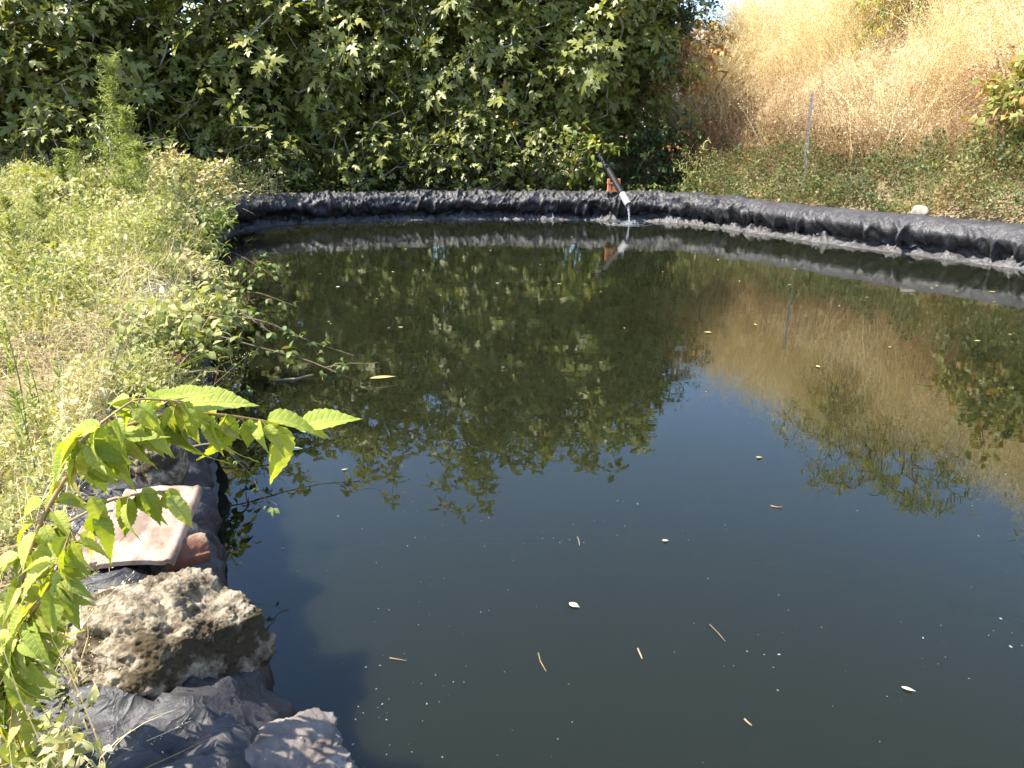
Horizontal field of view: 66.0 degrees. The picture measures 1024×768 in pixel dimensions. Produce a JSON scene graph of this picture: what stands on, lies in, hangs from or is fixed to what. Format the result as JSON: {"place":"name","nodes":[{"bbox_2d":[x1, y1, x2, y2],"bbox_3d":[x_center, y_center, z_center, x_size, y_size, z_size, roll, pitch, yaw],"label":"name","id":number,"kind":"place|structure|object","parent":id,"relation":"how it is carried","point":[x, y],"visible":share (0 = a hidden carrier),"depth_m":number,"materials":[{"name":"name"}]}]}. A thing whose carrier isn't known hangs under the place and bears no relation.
{"place":"outdoors","nodes":[
{"label":"outdoors","id":0,"kind":"place"},
{"bbox_2d":[19,0,831,126],"label":"sky","id":1,"kind":"structure","parent":0,"point":[698,7],"materials":[{"name":"white"}]},
{"bbox_2d":[0,0,1023,602],"bbox_3d":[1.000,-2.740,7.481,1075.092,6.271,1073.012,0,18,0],"label":"ground","id":2,"kind":"structure","parent":0,"point":[1014,218],"depth_m":10.50,"materials":[{"name":"beige plant"}]},
{"bbox_2d":[0,192,37,274],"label":"horseweed","id":3,"kind":"object","parent":2,"relation":"on","point":[6,202],"visible":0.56,"depth_m":4.55,"materials":[{"name":"green plant"}]},
{"bbox_2d":[0,317,38,459],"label":"weed stalk","id":4,"kind":"object","parent":2,"relation":"on","point":[9,365],"visible":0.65,"depth_m":2.21,"materials":[{"name":"green plant"}]},
{"bbox_2d":[3,392,47,536],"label":"weed stalk","id":5,"kind":"object","parent":2,"relation":"on","point":[19,440],"visible":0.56,"depth_m":1.89,"materials":[{"name":"green plant"}]},
{"bbox_2d":[14,350,46,446],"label":"weed stalk","id":6,"kind":"object","parent":2,"relation":"on","point":[29,386],"visible":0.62,"depth_m":2.38,"materials":[{"name":"green plant"}]},
{"bbox_2d":[21,332,49,346],"bbox_3d":[-2.024,-0.192,3.349,0.093,0.058,0.091,9,20,26],"label":"bank stone","id":7,"kind":"object","parent":2,"relation":"on","point":[31,339],"visible":0.41,"depth_m":3.32,"materials":[{"name":"beige stone"}]},
{"bbox_2d":[0,214,70,248],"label":"herb clump","id":8,"kind":"object","parent":2,"relation":"on","point":[31,233],"depth_m":5.37,"materials":[{"name":"green plant"}]},
{"bbox_2d":[24,182,56,235],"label":"horseweed","id":9,"kind":"object","parent":2,"relation":"on","point":[37,195],"visible":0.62,"depth_m":5.87,"materials":[{"name":"green plant"}]},
{"bbox_2d":[32,209,48,225],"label":"feathery weed","id":10,"kind":"object","parent":2,"relation":"on","point":[43,213],"visible":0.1,"depth_m":6.08,"materials":[{"name":"green plant"}]},
{"bbox_2d":[33,292,54,347],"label":"weed stalk","id":11,"kind":"object","parent":2,"relation":"on","point":[40,318],"visible":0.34,"depth_m":3.49,"materials":[{"name":"green plant"}]},
{"bbox_2d":[51,147,72,184],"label":"feathery weed","id":12,"kind":"object","parent":2,"relation":"on","point":[60,151],"visible":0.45,"depth_m":7.90,"materials":[{"name":"green plant"}]},
{"bbox_2d":[0,247,123,311],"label":"herb clump","id":13,"kind":"object","parent":2,"relation":"on","point":[60,258],"visible":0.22,"depth_m":4.36,"materials":[{"name":"green plant"}]},
{"bbox_2d":[48,356,78,431],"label":"weed stalk","id":14,"kind":"object","parent":2,"relation":"on","point":[56,371],"visible":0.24,"depth_m":2.41,"materials":[{"name":"green plant"}]},
{"bbox_2d":[0,0,126,161],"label":"fig tree","id":15,"kind":"object","parent":2,"relation":"on","point":[26,29],"visible":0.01,"depth_m":12.15,"materials":[{"name":"green plant"}]},
{"bbox_2d":[13,229,127,264],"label":"herb clump","id":16,"kind":"object","parent":2,"relation":"on","point":[55,247],"visible":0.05,"depth_m":5.11,"materials":[{"name":"green plant"}]},
{"bbox_2d":[57,135,92,192],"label":"horseweed","id":17,"kind":"object","parent":2,"relation":"on","point":[73,162],"visible":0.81,"depth_m":7.30,"materials":[{"name":"green plant"}]},
{"bbox_2d":[13,169,137,214],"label":"herb clump","id":18,"kind":"object","parent":2,"relation":"on","point":[59,189],"visible":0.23,"depth_m":7.01,"materials":[{"name":"green plant"}]},
{"bbox_2d":[70,182,93,220],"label":"horseweed","id":19,"kind":"object","parent":2,"relation":"on","point":[79,191],"visible":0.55,"depth_m":6.43,"materials":[{"name":"green plant"}]},
{"bbox_2d":[0,0,181,171],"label":"fig tree","id":20,"kind":"object","parent":2,"relation":"on","point":[67,60],"visible":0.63,"depth_m":10.09,"materials":[{"name":"green plant"}]},
{"bbox_2d":[5,90,181,178],"bbox_3d":[-5.192,-3.027,10.067,2.155,1.386,1.414,0,18,0],"label":"fig tree","id":21,"kind":"object","parent":2,"relation":"on","point":[45,130],"visible":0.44,"depth_m":9.84,"materials":[{"name":"green plant"}]},
{"bbox_2d":[54,194,135,223],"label":"herb clump","id":22,"kind":"object","parent":2,"relation":"on","point":[103,208],"depth_m":6.72,"materials":[{"name":"green plant"}]},
{"bbox_2d":[56,245,184,298],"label":"herb clump","id":23,"kind":"object","parent":2,"relation":"on","point":[131,265],"visible":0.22,"depth_m":4.57,"materials":[{"name":"green plant"}]},
{"bbox_2d":[83,51,165,193],"bbox_3d":[-3.626,-2.253,7.278,0.694,1.553,0.682,13,22,35],"label":"horseweed","id":24,"kind":"object","parent":2,"relation":"on","point":[110,70],"visible":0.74,"depth_m":7.18,"materials":[{"name":"green plant"}]},
{"bbox_2d":[110,105,156,206],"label":"horseweed","id":25,"kind":"object","parent":2,"relation":"on","point":[126,121],"visible":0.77,"depth_m":6.97,"materials":[{"name":"green plant"}]},
{"bbox_2d":[67,192,205,239],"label":"herb clump","id":26,"kind":"object","parent":2,"relation":"on","point":[107,209],"visible":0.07,"depth_m":6.42,"materials":[{"name":"green plant"}]},
{"bbox_2d":[124,138,155,204],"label":"horseweed","id":27,"kind":"object","parent":2,"relation":"on","point":[136,147],"visible":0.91,"depth_m":6.74,"materials":[{"name":"green plant"}]},
{"bbox_2d":[0,143,284,767],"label":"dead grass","id":28,"kind":"structure","parent":2,"relation":"on","point":[49,372],"depth_m":3.05,"materials":[{"name":"plant"}]},
{"bbox_2d":[8,0,279,159],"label":"fig tree","id":29,"kind":"object","parent":2,"relation":"on","point":[195,31],"visible":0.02,"depth_m":12.25,"materials":[{"name":"green plant"}]},
{"bbox_2d":[0,154,292,767],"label":"weed carpet","id":30,"kind":"object","parent":2,"relation":"on","point":[75,742],"visible":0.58,"depth_m":3.32,"materials":[{"name":"green plant"}]},
{"bbox_2d":[153,182,164,195],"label":"horseweed","id":31,"kind":"object","parent":2,"relation":"on","point":[159,187],"visible":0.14,"depth_m":7.77,"materials":[{"name":"green plant"}]},
{"bbox_2d":[99,221,224,265],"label":"herb clump","id":32,"kind":"object","parent":2,"relation":"on","point":[197,245],"visible":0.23,"depth_m":5.62,"materials":[{"name":"green plant"}]},
{"bbox_2d":[104,286,242,384],"bbox_3d":[-1.319,0.352,3.206,0.533,1.461,0.522,0,18,0],"label":"herb clump","id":33,"kind":"object","parent":2,"relation":"on","point":[198,336],"visible":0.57,"depth_m":2.99,"materials":[{"name":"green plant"}]},
{"bbox_2d":[135,182,215,207],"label":"herb clump","id":34,"kind":"object","parent":2,"relation":"on","point":[210,191],"visible":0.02,"depth_m":8.12,"materials":[{"name":"green plant"}]},
{"bbox_2d":[108,306,243,419],"bbox_3d":[-1.157,-0.014,2.622,0.522,0.523,0.581,0,18,0],"label":"grass tuft","id":35,"kind":"object","parent":2,"relation":"on","point":[143,390],"visible":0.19,"depth_m":2.58,"materials":[{"name":"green plant"}]},
{"bbox_2d":[0,384,360,767],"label":"leafy sapling branch","id":36,"kind":"object","parent":2,"relation":"on","point":[102,460],"visible":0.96,"depth_m":0.98,"materials":[{"name":"green plant"}]},
{"bbox_2d":[114,142,250,220],"bbox_3d":[-3.520,-2.098,8.383,1.356,0.909,1.383,14,22,37],"label":"herb clump","id":37,"kind":"object","parent":2,"relation":"on","point":[227,169],"visible":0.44,"depth_m":8.33,"materials":[{"name":"green plant"}]},
{"bbox_2d":[175,163,189,188],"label":"horseweed","id":38,"kind":"object","parent":2,"relation":"on","point":[181,174],"visible":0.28,"depth_m":8.13,"materials":[{"name":"green plant"}]},
{"bbox_2d":[129,267,255,343],"bbox_3d":[-1.571,0.389,4.074,0.554,1.928,0.556,11,21,31],"label":"herb clump","id":39,"kind":"object","parent":2,"relation":"on","point":[212,304],"visible":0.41,"depth_m":3.81,"materials":[{"name":"green plant"}]},
{"bbox_2d":[147,196,238,245],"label":"herb clump","id":40,"kind":"object","parent":2,"relation":"on","point":[221,220],"visible":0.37,"depth_m":7.02,"materials":[{"name":"green plant"}]},
{"bbox_2d":[156,245,238,296],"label":"herb clump","id":41,"kind":"object","parent":2,"relation":"on","point":[199,270],"visible":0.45,"depth_m":4.88,"materials":[{"name":"green plant"}]},
{"bbox_2d":[132,79,271,186],"bbox_3d":[-4.465,-3.456,11.148,2.121,1.708,1.451,0,18,0],"label":"fig tree","id":42,"kind":"object","parent":2,"relation":"on","point":[202,150],"visible":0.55,"depth_m":10.89,"materials":[{"name":"green plant"}]},
{"bbox_2d":[163,186,240,240],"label":"herb clump","id":43,"kind":"object","parent":2,"relation":"on","point":[198,202],"visible":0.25,"depth_m":7.48,"materials":[{"name":"green plant"}]},
{"bbox_2d":[71,0,333,191],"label":"fig tree","id":44,"kind":"object","parent":2,"relation":"on","point":[232,64],"visible":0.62,"depth_m":10.99,"materials":[{"name":"green plant"}]},
{"bbox_2d":[182,180,223,254],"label":"feathery weed","id":45,"kind":"object","parent":2,"relation":"on","point":[187,186],"visible":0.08,"depth_m":7.78,"materials":[{"name":"green plant"}]},
{"bbox_2d":[187,157,250,246],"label":"feathery weed","id":46,"kind":"object","parent":2,"relation":"on","point":[196,161],"visible":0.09,"depth_m":8.60,"materials":[{"name":"green plant"}]},
{"bbox_2d":[204,114,316,192],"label":"fig tree","id":47,"kind":"object","parent":2,"relation":"on","point":[275,163],"visible":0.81,"depth_m":11.05,"materials":[{"name":"green plant"}]},
{"bbox_2d":[194,0,441,178],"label":"fig tree","id":48,"kind":"object","parent":2,"relation":"on","point":[371,30],"visible":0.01,"depth_m":13.48,"materials":[{"name":"green plant"}]},
{"bbox_2d":[227,0,466,191],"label":"fig tree","id":49,"kind":"object","parent":2,"relation":"on","point":[322,74],"visible":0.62,"depth_m":11.58,"materials":[{"name":"green plant"}]},
{"bbox_2d":[298,100,428,191],"bbox_3d":[-2.188,-3.405,11.552,2.009,1.445,1.304,0,18,0],"label":"fig tree","id":50,"kind":"object","parent":2,"relation":"on","point":[359,167],"visible":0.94,"depth_m":11.40,"materials":[{"name":"green plant"}]},
{"bbox_2d":[354,80,477,190],"bbox_3d":[-1.383,-3.657,11.941,1.856,1.866,1.432,0,18,0],"label":"fig tree","id":51,"kind":"object","parent":2,"relation":"on","point":[417,154],"visible":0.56,"depth_m":11.68,"materials":[{"name":"green plant"}]},
{"bbox_2d":[394,91,526,191],"bbox_3d":[-0.755,-3.448,11.688,1.968,1.693,1.234,0,18,0],"label":"fig tree","id":52,"kind":"object","parent":2,"relation":"on","point":[470,154],"visible":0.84,"depth_m":11.51,"materials":[{"name":"green plant"}]},
{"bbox_2d":[366,0,590,190],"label":"fig tree","id":53,"kind":"object","parent":2,"relation":"on","point":[479,30],"visible":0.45,"depth_m":11.48,"materials":[{"name":"green plant"}]},
{"bbox_2d":[0,187,1023,767],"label":"pond liner","id":54,"kind":"object","parent":2,"relation":"on","point":[228,717],"visible":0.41,"depth_m":7.53,"materials":[{"name":"black plastic"}]},
{"bbox_2d":[54,496,120,570],"bbox_3d":[-0.870,0.316,1.654,0.087,0.039,0.308,-3,18,-10],"label":"roof tile","id":55,"kind":"object","parent":54,"relation":"on","point":[109,506],"visible":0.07,"depth_m":1.66,"materials":[{"name":"beige ceramic"}]},
{"bbox_2d":[85,485,202,569],"bbox_3d":[-0.740,0.285,1.599,0.163,0.061,0.252,-2,18,-7],"label":"roof tile","id":56,"kind":"object","parent":54,"relation":"on","point":[152,535],"visible":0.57,"depth_m":1.55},
{"bbox_2d":[128,442,188,485],"bbox_3d":[-0.911,0.198,1.987,0.162,0.192,0.150,6,19,20],"label":"upright rock","id":57,"kind":"object","parent":54,"relation":"on","point":[171,471],"visible":0.37,"depth_m":1.94,"materials":[{"name":"stone"}]},
{"bbox_2d":[142,351,187,382],"bbox_3d":[-1.259,-0.034,2.812,0.100,0.102,0.275,1,18,4],"label":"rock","id":58,"kind":"object","parent":54,"relation":"on","point":[178,358],"visible":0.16,"depth_m":2.88,"materials":[{"name":"stone"}]},
{"bbox_2d":[59,567,276,700],"bbox_3d":[-0.580,0.421,1.299,0.265,0.216,0.276,13,22,34],"label":"pitted rock","id":59,"kind":"object","parent":54,"relation":"on","point":[168,632],"visible":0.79,"depth_m":1.23,"materials":[{"name":"limestone"}]},
{"bbox_2d":[161,531,210,571],"bbox_3d":[-0.661,0.330,1.580,0.075,0.064,0.099,17,24,42],"label":"roof tile","id":60,"kind":"object","parent":54,"relation":"on","point":[194,550],"visible":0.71,"depth_m":1.57,"materials":[{"name":"orange ceramic"}]},
{"bbox_2d":[186,247,251,279],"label":"bramble branch","id":61,"kind":"object","parent":54,"relation":"on","point":[238,261],"visible":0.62,"depth_m":5.40,"materials":[{"name":"plant"}]},
{"bbox_2d":[208,200,234,216],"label":"bramble branch","id":62,"kind":"object","parent":54,"relation":"on","point":[229,213],"visible":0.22,"depth_m":7.44,"materials":[{"name":"plant"}]},
{"bbox_2d":[160,270,298,310],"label":"bramble branch","id":63,"kind":"object","parent":54,"relation":"on","point":[238,292],"visible":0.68,"depth_m":3.94,"materials":[{"name":"plant"}]},
{"bbox_2d":[192,443,279,516],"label":"bramble branch","id":64,"kind":"object","parent":54,"relation":"on","point":[272,510],"visible":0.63,"depth_m":2.27,"materials":[{"name":"plant"}]},
{"bbox_2d":[185,226,289,280],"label":"bramble branch","id":65,"kind":"object","parent":54,"relation":"on","point":[274,267],"visible":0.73,"depth_m":6.12,"materials":[{"name":"plant"}]},
{"bbox_2d":[214,295,277,339],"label":"bramble branch","id":66,"kind":"object","parent":54,"relation":"on","point":[271,334],"visible":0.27,"depth_m":4.24,"materials":[{"name":"plant"}]},
{"bbox_2d":[183,310,353,379],"bbox_3d":[-1.180,-0.155,3.730,0.834,0.413,0.239,-5,18,-15],"label":"bramble branch","id":67,"kind":"object","parent":54,"relation":"on","point":[292,333],"visible":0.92,"depth_m":3.70,"materials":[{"name":"plant"}]},
{"bbox_2d":[218,332,377,400],"bbox_3d":[-0.988,-0.057,3.302,0.874,0.309,0.172,0,18,0],"label":"bramble branch","id":68,"kind":"object","parent":54,"relation":"on","point":[249,389],"visible":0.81,"depth_m":3.30,"materials":[{"name":"plant"}]},
{"bbox_2d":[244,708,357,767],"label":"silt covered stone","id":69,"kind":"object","parent":54,"relation":"on","point":[310,738],"visible":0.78,"depth_m":1.13,"materials":[{"name":"grey stone"}]},
{"bbox_2d":[607,179,620,191],"bbox_3d":[1.441,-2.818,11.177,0.180,0.175,0.120,0,18,0],"label":"terracotta block","id":70,"kind":"object","parent":54,"relation":"on","point":[610,188],"depth_m":11.14,"materials":[{"name":"orange ceramic"}]},
{"bbox_2d":[572,153,631,206],"bbox_3d":[1.346,-2.930,11.273,0.289,0.710,1.228,-12,21,-34],"label":"inlet pipe","id":71,"kind":"object","parent":70,"relation":"on","point":[623,195],"visible":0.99,"depth_m":11.13,"materials":[{"name":"black plastic"}]},
{"bbox_2d":[626,205,629,222],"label":"water stream","id":72,"kind":"structure","parent":71,"relation":"attached to","point":[628,208],"depth_m":10.87,"materials":[{"name":"white"}]},
{"bbox_2d":[910,205,929,214],"bbox_3d":[4.297,-1.812,8.312,0.198,0.138,0.124,13,22,36],"label":"white block","id":73,"kind":"object","parent":54,"relation":"on","point":[920,209],"depth_m":8.26,"materials":[{"name":"stone"}]},
{"bbox_2d":[455,70,568,191],"bbox_3d":[-0.007,-3.724,12.002,1.852,1.954,1.337,0,18,0],"label":"fig tree","id":74,"kind":"object","parent":2,"relation":"on","point":[545,146],"visible":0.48,"depth_m":11.81,"materials":[{"name":"green plant"}]},
{"bbox_2d":[212,114,813,201],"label":"undergrowth","id":75,"kind":"object","parent":2,"relation":"on","point":[587,187],"visible":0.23,"depth_m":11.62,"materials":[{"name":"green plant"}]},
{"bbox_2d":[491,184,506,189],"bbox_3d":[-0.225,-3.071,12.261,0.298,0.117,0.200,-16,24,-42],"label":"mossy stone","id":76,"kind":"object","parent":75,"relation":"on","point":[503,185],"visible":0.23,"depth_m":12.21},
{"bbox_2d":[408,7,633,184],"bbox_3d":[-0.149,-6.116,14.266,5.024,5.189,3.374,0,18,0],"label":"fig tree","id":77,"kind":"object","parent":2,"relation":"on","point":[546,159],"visible":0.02,"depth_m":14.62,"materials":[{"name":"green plant"}]},
{"bbox_2d":[494,110,604,191],"bbox_3d":[0.576,-3.361,11.778,1.679,1.406,1.129,0,18,0],"label":"fig tree","id":78,"kind":"object","parent":2,"relation":"on","point":[546,154],"visible":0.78,"depth_m":11.58,"materials":[{"name":"green plant"}]},
{"bbox_2d":[478,0,706,190],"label":"fig tree","id":79,"kind":"object","parent":2,"relation":"on","point":[608,80],"visible":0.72,"depth_m":11.82,"materials":[{"name":"green plant"}]},
{"bbox_2d":[555,130,630,191],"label":"hanging vine","id":80,"kind":"object","parent":2,"relation":"on","point":[586,159],"visible":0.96,"depth_m":11.41,"materials":[{"name":"plant"}]},
{"bbox_2d":[570,0,706,144],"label":"fig tree","id":81,"kind":"object","parent":2,"relation":"on","point":[643,92],"visible":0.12,"depth_m":13.54,"materials":[{"name":"green plant"}]},
{"bbox_2d":[609,109,711,192],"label":"dark bush","id":82,"kind":"object","parent":2,"relation":"on","point":[650,138],"visible":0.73,"depth_m":12.03,"materials":[{"name":"green plant"}]},
{"bbox_2d":[640,0,737,71],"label":"dark bush","id":83,"kind":"object","parent":2,"relation":"on","point":[687,14],"visible":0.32,"depth_m":13.05,"materials":[{"name":"green plant"}]},
{"bbox_2d":[649,112,737,187],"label":"bush","id":84,"kind":"object","parent":2,"relation":"on","point":[676,146],"visible":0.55,"depth_m":12.02,"materials":[{"name":"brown plant"}]},
{"bbox_2d":[672,140,714,192],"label":"shrub","id":85,"kind":"object","parent":2,"relation":"on","point":[689,175],"visible":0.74,"depth_m":11.33,"materials":[{"name":"green plant"}]},
{"bbox_2d":[654,15,743,125],"bbox_3d":[2.958,-4.883,12.375,1.122,1.625,1.236,-11,21,-32],"label":"withered bush","id":86,"kind":"object","parent":2,"relation":"on","point":[696,45],"visible":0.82,"depth_m":12.19,"materials":[{"name":"brown plant"}]},
{"bbox_2d":[801,92,813,201],"bbox_3d":[3.800,-2.973,10.173,0.034,1.496,0.238,4,18,13],"label":"metal post","id":87,"kind":"object","parent":2,"relation":"on","point":[809,124],"visible":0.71,"depth_m":10.13,"materials":[{"name":"metal"}]},
{"bbox_2d":[616,0,1023,217],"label":"dry grass","id":88,"kind":"structure","parent":2,"relation":"on","point":[741,26],"depth_m":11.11,"materials":[{"name":"plant"}]},
{"bbox_2d":[667,107,1023,223],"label":"bramble cover","id":89,"kind":"object","parent":2,"relation":"on","point":[813,181],"visible":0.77,"depth_m":9.36,"materials":[{"name":"green plant"}]},
{"bbox_2d":[839,0,979,71],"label":"leaved tree","id":90,"kind":"object","parent":2,"relation":"on","point":[884,10],"visible":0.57,"depth_m":11.08,"materials":[{"name":"yellow plant"}]},
{"bbox_2d":[929,135,1006,192],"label":"shrub","id":91,"kind":"object","parent":2,"relation":"on","point":[963,159],"visible":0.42,"depth_m":8.61,"materials":[{"name":"green plant"}]},
{"bbox_2d":[960,49,1023,184],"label":"broad leaved bush","id":92,"kind":"object","parent":2,"relation":"on","point":[1010,100],"visible":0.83,"depth_m":8.31,"materials":[{"name":"green plant"}]},
{"bbox_2d":[962,38,1022,126],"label":"reddish shrub","id":93,"kind":"object","parent":2,"relation":"on","point":[995,52],"visible":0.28,"depth_m":9.13,"materials":[{"name":"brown plant"}]},
{"bbox_2d":[205,219,1023,767],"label":"water","id":94,"kind":"structure","parent":0,"point":[537,409],"depth_m":2.73,"materials":[{"name":"green liquid"}]},
{"bbox_2d":[274,374,312,380],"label":"floating twig","id":95,"kind":"object","parent":94,"relation":"on","point":[285,379],"visible":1,"depth_m":4.01,"materials":[{"name":"grey wood"}]},
{"bbox_2d":[371,375,395,378],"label":"floating leaf","id":96,"kind":"object","parent":94,"relation":"on","point":[382,376],"visible":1,"depth_m":4.05,"materials":[{"name":"yellow plant"}]},
{"bbox_2d":[569,602,579,607],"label":"floating leaf","id":97,"kind":"object","parent":94,"relation":"on","point":[573,604],"visible":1,"depth_m":2.10,"materials":[{"name":"white plant"}]},
{"bbox_2d":[603,220,653,225],"bbox_3d":[1.623,-2.237,10.897,0.707,0.046,0.684,0,18,0],"label":"splash","id":98,"kind":"object","parent":94,"relation":"on","point":[627,222],"visible":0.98,"depth_m":10.88,"materials":[{"name":"white liquid"}]},
{"bbox_2d":[281,285,1021,767],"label":"floating specks","id":99,"kind":"object","parent":94,"relation":"on","point":[523,543],"visible":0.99,"depth_m":1.96,"materials":[{"name":"beige plant"}]},
{"bbox_2d":[901,686,915,691],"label":"floating leaf","id":100,"kind":"object","parent":94,"relation":"on","point":[907,688],"visible":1,"depth_m":1.78,"materials":[{"name":"white plant"}]}
]}

